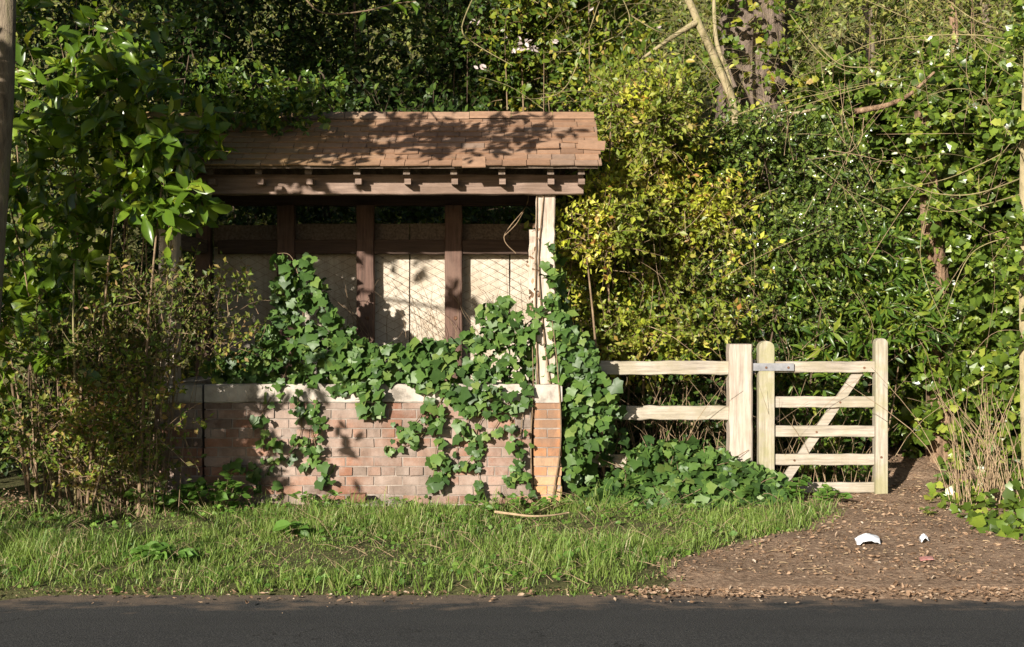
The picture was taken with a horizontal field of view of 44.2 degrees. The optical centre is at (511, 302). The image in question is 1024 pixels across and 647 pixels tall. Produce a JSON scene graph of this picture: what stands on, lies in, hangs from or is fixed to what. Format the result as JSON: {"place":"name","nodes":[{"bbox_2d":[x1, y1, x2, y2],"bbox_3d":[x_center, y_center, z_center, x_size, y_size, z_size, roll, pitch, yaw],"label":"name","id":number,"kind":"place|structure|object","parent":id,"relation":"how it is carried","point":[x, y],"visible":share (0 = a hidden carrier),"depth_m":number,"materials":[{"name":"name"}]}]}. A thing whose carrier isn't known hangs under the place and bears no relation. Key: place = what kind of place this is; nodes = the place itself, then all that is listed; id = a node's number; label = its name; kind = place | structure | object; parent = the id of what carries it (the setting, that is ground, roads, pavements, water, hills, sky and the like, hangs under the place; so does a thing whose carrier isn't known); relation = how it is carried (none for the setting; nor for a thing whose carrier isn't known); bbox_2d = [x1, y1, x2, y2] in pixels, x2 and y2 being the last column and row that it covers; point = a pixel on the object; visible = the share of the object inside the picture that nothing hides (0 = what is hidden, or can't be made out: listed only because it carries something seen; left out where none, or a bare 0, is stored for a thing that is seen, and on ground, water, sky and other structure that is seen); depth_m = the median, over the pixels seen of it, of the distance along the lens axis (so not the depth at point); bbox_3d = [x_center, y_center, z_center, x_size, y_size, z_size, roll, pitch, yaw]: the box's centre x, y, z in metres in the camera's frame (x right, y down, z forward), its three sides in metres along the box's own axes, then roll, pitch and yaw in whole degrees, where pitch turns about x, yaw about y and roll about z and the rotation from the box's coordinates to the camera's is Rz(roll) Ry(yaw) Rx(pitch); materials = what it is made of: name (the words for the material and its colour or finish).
{"place":"outdoors","nodes":[
{"label":"outdoors","id":0,"kind":"place"},
{"bbox_2d":[0,595,1023,646],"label":"road","id":1,"kind":"structure","parent":0,"point":[390,621],"depth_m":6.41,"materials":[{"name":"grey asphalt"}]},
{"bbox_2d":[0,0,1023,599],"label":"ground","id":2,"kind":"structure","parent":0,"point":[14,482],"depth_m":8.90,"materials":[{"name":"green plant"}]},
{"bbox_2d":[0,0,15,323],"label":"leaning tree","id":3,"kind":"object","parent":2,"relation":"on","point":[7,42],"visible":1,"depth_m":8.96,"materials":[{"name":"grey plant"}]},
{"bbox_2d":[0,23,82,289],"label":"shade tree","id":4,"kind":"object","parent":2,"relation":"on","point":[71,33],"visible":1,"depth_m":7.08,"materials":[{"name":"green plant"}]},
{"bbox_2d":[61,264,86,509],"bbox_3d":[-3.290,0.671,9.380,0.167,1.906,0.551,0,0,-26],"label":"bare sapling","id":5,"kind":"object","parent":2,"relation":"on","point":[75,431],"visible":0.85,"depth_m":9.25,"materials":[{"name":"brown plant"}]},
{"bbox_2d":[0,299,211,517],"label":"sapling shoots","id":6,"kind":"object","parent":2,"relation":"on","point":[79,491],"visible":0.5,"depth_m":9.52,"materials":[{"name":"brown plant"}]},
{"bbox_2d":[0,0,238,516],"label":"laurel bush","id":7,"kind":"object","parent":2,"relation":"on","point":[129,75],"visible":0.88,"depth_m":9.51,"materials":[{"name":"green plant"}]},
{"bbox_2d":[109,0,190,41],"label":"hanging branch","id":8,"kind":"object","parent":7,"relation":"attached to","point":[148,22],"visible":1,"depth_m":8.79,"materials":[{"name":"green plant"}]},
{"bbox_2d":[0,235,282,519],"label":"browning shrub","id":9,"kind":"object","parent":2,"relation":"on","point":[103,407],"visible":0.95,"depth_m":9.39,"materials":[{"name":"green plant"}]},
{"bbox_2d":[0,0,288,482],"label":"yew bush","id":10,"kind":"object","parent":2,"relation":"on","point":[208,6],"visible":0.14,"depth_m":11.39,"materials":[{"name":"green plant"}]},
{"bbox_2d":[123,485,198,514],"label":"nettle","id":11,"kind":"object","parent":2,"relation":"on","point":[172,498],"visible":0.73,"depth_m":9.54,"materials":[{"name":"green plant"}]},
{"bbox_2d":[130,541,198,563],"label":"dock plant","id":12,"kind":"object","parent":2,"relation":"on","point":[155,546],"visible":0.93,"depth_m":7.65,"materials":[{"name":"green plant"}]},
{"bbox_2d":[178,469,251,510],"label":"nettle","id":13,"kind":"object","parent":2,"relation":"on","point":[217,495],"visible":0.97,"depth_m":9.61,"materials":[{"name":"green plant"}]},
{"bbox_2d":[273,519,315,537],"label":"dock plant","id":14,"kind":"object","parent":2,"relation":"on","point":[281,524],"visible":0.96,"depth_m":8.40,"materials":[{"name":"green plant"}]},
{"bbox_2d":[282,490,353,511],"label":"nettle","id":15,"kind":"object","parent":2,"relation":"on","point":[325,497],"visible":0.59,"depth_m":9.77,"materials":[{"name":"green plant"}]},
{"bbox_2d":[118,0,578,353],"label":"evergreen tree","id":16,"kind":"object","parent":2,"relation":"on","point":[284,92],"visible":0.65,"depth_m":12.18,"materials":[{"name":"green plant"}]},
{"bbox_2d":[306,0,419,31],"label":"hanging branch","id":17,"kind":"object","parent":16,"relation":"attached to","point":[414,4],"visible":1,"depth_m":8.80,"materials":[{"name":"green plant"}]},
{"bbox_2d":[114,111,605,504],"bbox_3d":[-1.179,0.038,10.564,3.843,3.243,1.830,0,0,0],"label":"roadside shelter","id":18,"kind":"object","parent":2,"relation":"on","point":[366,163],"visible":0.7,"depth_m":10.03,"materials":[{"name":"brick"}]},
{"bbox_2d":[198,195,622,503],"bbox_3d":[-0.823,0.298,10.449,3.416,2.624,1.305,0,0,0],"label":"wall ivy","id":19,"kind":"object","parent":18,"relation":"attached to","point":[362,369],"depth_m":9.97,"materials":[{"name":"green plant"}]},
{"bbox_2d":[326,499,406,506],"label":"stone slab","id":20,"kind":"structure","parent":2,"relation":"on","point":[389,501],"depth_m":9.82,"materials":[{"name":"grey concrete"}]},
{"bbox_2d":[350,492,366,502],"bbox_3d":[-1.201,1.529,9.854,0.117,0.074,0.115,0,0,0],"label":"brick stub","id":21,"kind":"object","parent":20,"relation":"on","point":[362,495],"visible":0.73,"depth_m":9.80,"materials":[{"name":"orange brick"}]},
{"bbox_2d":[0,496,832,594],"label":"ground weeds","id":22,"kind":"object","parent":2,"relation":"on","point":[454,564],"visible":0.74,"depth_m":8.44,"materials":[{"name":"green plant"}]},
{"bbox_2d":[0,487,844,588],"bbox_3d":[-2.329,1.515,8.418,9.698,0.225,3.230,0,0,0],"label":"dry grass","id":23,"kind":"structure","parent":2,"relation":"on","point":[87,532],"depth_m":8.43,"materials":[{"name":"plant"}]},
{"bbox_2d":[0,483,847,598],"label":"grass","id":24,"kind":"structure","parent":2,"relation":"on","point":[753,517],"depth_m":8.17,"materials":[{"name":"green plant"}]},
{"bbox_2d":[494,510,568,516],"bbox_3d":[0.149,1.545,9.213,0.555,0.037,0.138,0,0,-5],"label":"fallen stick","id":25,"kind":"object","parent":24,"relation":"on","point":[510,513],"visible":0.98,"depth_m":9.19,"materials":[{"name":"brown wood"}]},
{"bbox_2d":[0,0,1023,456],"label":"undergrowth","id":26,"kind":"object","parent":2,"relation":"on","point":[692,34],"visible":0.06,"depth_m":17.63,"materials":[{"name":"green plant"}]},
{"bbox_2d":[0,441,1023,612],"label":"fallen leaves","id":27,"kind":"object","parent":2,"relation":"on","point":[812,592],"visible":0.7,"depth_m":7.48,"materials":[{"name":"brown plant"}]},
{"bbox_2d":[919,533,928,542],"bbox_3d":[2.708,1.545,8.285,0.055,0.046,0.140,0,0,9],"label":"paper scrap","id":28,"kind":"object","parent":27,"relation":"on","point":[923,536],"visible":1,"depth_m":8.25,"materials":[{"name":"white paper"}]},
{"bbox_2d":[465,491,566,513],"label":"nettle","id":29,"kind":"object","parent":2,"relation":"on","point":[518,501],"visible":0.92,"depth_m":9.69,"materials":[{"name":"green plant"}]},
{"bbox_2d":[434,0,700,452],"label":"mixed hedge","id":30,"kind":"object","parent":2,"relation":"on","point":[542,42],"visible":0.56,"depth_m":12.08,"materials":[{"name":"green plant"}]},
{"bbox_2d":[519,259,634,487],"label":"dead nettle stems","id":31,"kind":"object","parent":2,"relation":"on","point":[607,355],"visible":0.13,"depth_m":10.76,"materials":[{"name":"brown plant"}]},
{"bbox_2d":[513,34,750,478],"bbox_3d":[1.072,-0.383,11.379,2.132,4.087,1.896,0,0,0],"label":"bramble bush","id":32,"kind":"object","parent":2,"relation":"on","point":[691,156],"visible":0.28,"depth_m":10.98,"materials":[{"name":"green plant"}]},
{"bbox_2d":[562,344,752,493],"bbox_3d":[1.152,1.123,10.446,1.652,1.555,0.190,0,0,2],"label":"rail fence","id":33,"kind":"object","parent":2,"relation":"on","point":[735,368],"visible":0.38,"depth_m":10.39,"materials":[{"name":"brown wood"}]},
{"bbox_2d":[752,338,887,493],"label":"field gate","id":34,"kind":"structure","parent":33,"relation":"attached to","point":[766,366],"depth_m":10.40,"materials":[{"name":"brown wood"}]},
{"bbox_2d":[531,42,785,484],"bbox_3d":[1.233,-0.292,11.000,2.166,3.903,2.339,0,0,0],"label":"golden privet","id":35,"kind":"object","parent":2,"relation":"on","point":[606,229],"visible":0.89,"depth_m":10.69,"materials":[{"name":"yellow plant"}]},
{"bbox_2d":[554,384,792,509],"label":"creeping ivy","id":36,"kind":"object","parent":2,"relation":"on","point":[691,459],"visible":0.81,"depth_m":10.11,"materials":[{"name":"green plant"}]},
{"bbox_2d":[641,0,819,340],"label":"elder tree","id":37,"kind":"object","parent":2,"relation":"on","point":[727,85],"visible":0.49,"depth_m":11.31,"materials":[{"name":"beige plant"}]},
{"bbox_2d":[555,299,916,481],"bbox_3d":[1.744,0.966,11.262,3.563,2.072,1.579,0,0,0],"label":"bramble thicket","id":38,"kind":"object","parent":2,"relation":"on","point":[704,387],"visible":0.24,"depth_m":11.12,"materials":[{"name":"green plant"}]},
{"bbox_2d":[702,0,820,452],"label":"old oak tree","id":39,"kind":"object","parent":2,"relation":"on","point":[738,36],"visible":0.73,"depth_m":12.65,"materials":[{"name":"green plant"}]},
{"bbox_2d":[660,90,911,470],"bbox_3d":[2.386,-0.128,11.365,2.478,3.594,1.623,0,0,0],"label":"holly bush","id":40,"kind":"object","parent":2,"relation":"on","point":[782,212],"visible":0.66,"depth_m":11.10,"materials":[{"name":"green plant"}]},
{"bbox_2d":[556,14,1018,425],"bbox_3d":[2.588,-0.726,11.024,5.337,3.944,1.581,0,0,-14],"label":"dead bramble","id":41,"kind":"object","parent":40,"relation":"attached to","point":[813,198],"visible":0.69,"depth_m":10.85,"materials":[{"name":"plant"}]},
{"bbox_2d":[600,371,988,493],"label":"bramble canes","id":42,"kind":"object","parent":2,"relation":"on","point":[789,452],"visible":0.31,"depth_m":10.70,"materials":[{"name":"plant"}]},
{"bbox_2d":[783,474,832,501],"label":"nettle","id":43,"kind":"object","parent":2,"relation":"on","point":[792,488],"visible":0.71,"depth_m":10.15,"materials":[{"name":"green plant"}]},
{"bbox_2d":[739,202,971,481],"bbox_3d":[3.014,0.474,11.161,2.110,2.754,1.299,0,0,0],"label":"lance leaf shrub","id":44,"kind":"object","parent":2,"relation":"on","point":[894,297],"visible":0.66,"depth_m":11.06,"materials":[{"name":"green plant"}]},
{"bbox_2d":[862,1,874,84],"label":"slender tree","id":45,"kind":"object","parent":2,"relation":"on","point":[872,48],"visible":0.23,"depth_m":16.45,"materials":[{"name":"brown plant"}]},
{"bbox_2d":[732,0,1023,349],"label":"hazel scrub","id":46,"kind":"object","parent":2,"relation":"on","point":[801,39],"visible":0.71,"depth_m":12.78,"materials":[{"name":"green plant"}]},
{"bbox_2d":[792,22,1023,349],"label":"climbing ivy","id":47,"kind":"object","parent":2,"relation":"on","point":[977,141],"visible":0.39,"depth_m":12.37,"materials":[{"name":"green plant"}]},
{"bbox_2d":[854,261,1020,462],"bbox_3d":[5.450,0.814,11.956,4.295,2.423,1.813,0,0,0],"label":"ivy hedge","id":48,"kind":"object","parent":2,"relation":"on","point":[997,357],"visible":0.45,"depth_m":11.62,"materials":[{"name":"green plant"}]},
{"bbox_2d":[894,80,1000,464],"bbox_3d":[3.956,-0.188,11.492,0.937,3.667,0.874,0,0,21],"label":"climbing plant","id":49,"kind":"object","parent":2,"relation":"on","point":[921,142],"visible":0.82,"depth_m":11.49,"materials":[{"name":"green plant"}]},
{"bbox_2d":[854,71,934,114],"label":"snapped branch","id":50,"kind":"object","parent":49,"relation":"attached to","point":[860,110],"visible":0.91,"depth_m":11.76,"materials":[{"name":"brown plant"}]},
{"bbox_2d":[946,0,958,111],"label":"slender tree","id":51,"kind":"object","parent":2,"relation":"on","point":[951,20],"visible":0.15,"depth_m":15.96,"materials":[{"name":"brown plant"}]},
{"bbox_2d":[923,419,1023,540],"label":"ivy","id":52,"kind":"object","parent":2,"relation":"on","point":[1007,523],"visible":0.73,"depth_m":9.60,"materials":[{"name":"green plant"}]},
{"bbox_2d":[980,0,991,42],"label":"slender tree","id":53,"kind":"object","parent":2,"relation":"on","point":[986,20],"visible":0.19,"depth_m":17.96,"materials":[{"name":"grey plant"}]},
{"bbox_2d":[980,0,1023,487],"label":"mossy tree","id":54,"kind":"object","parent":2,"relation":"on","point":[1013,32],"visible":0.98,"depth_m":10.50,"materials":[{"name":"green plant"}]},
{"bbox_2d":[461,0,1023,332],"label":"arching branches","id":55,"kind":"object","parent":54,"relation":"attached to","point":[582,50],"visible":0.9,"depth_m":10.89,"materials":[{"name":"green plant"}]},
{"bbox_2d":[656,435,1023,601],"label":"path","id":56,"kind":"structure","parent":0,"point":[729,577],"depth_m":7.83,"materials":[{"name":"brown soil"}]},
{"bbox_2d":[636,442,1023,573],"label":"wood chips","id":57,"kind":"object","parent":56,"relation":"on","point":[863,528],"visible":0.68,"depth_m":8.25,"materials":[{"name":"brown wood"}]},
{"bbox_2d":[813,486,851,503],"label":"nettle","id":58,"kind":"object","parent":56,"relation":"on","point":[826,495],"visible":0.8,"depth_m":9.91,"materials":[{"name":"green plant"}]},
{"bbox_2d":[854,533,879,544],"bbox_3d":[2.320,1.539,8.232,0.154,0.050,0.321,0,0,11],"label":"crumpled paper","id":59,"kind":"object","parent":56,"relation":"on","point":[864,537],"visible":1,"depth_m":8.17,"materials":[{"name":"white paper"}]},
{"bbox_2d":[919,556,933,560],"bbox_3d":[2.527,1.560,7.688,0.081,0.011,0.152,0,0,13],"label":"red wrapper","id":60,"kind":"object","parent":56,"relation":"on","point":[922,558],"visible":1,"depth_m":7.67,"materials":[{"name":"plastic"}]},
{"bbox_2d":[919,506,936,515],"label":"seedling","id":61,"kind":"object","parent":56,"relation":"on","point":[926,511],"visible":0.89,"depth_m":9.37,"materials":[{"name":"green plant"}]},
{"bbox_2d":[844,367,1023,507],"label":"dry stalks","id":62,"kind":"object","parent":56,"relation":"on","point":[989,459],"visible":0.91,"depth_m":9.85,"materials":[{"name":"beige plant"}]}
]}

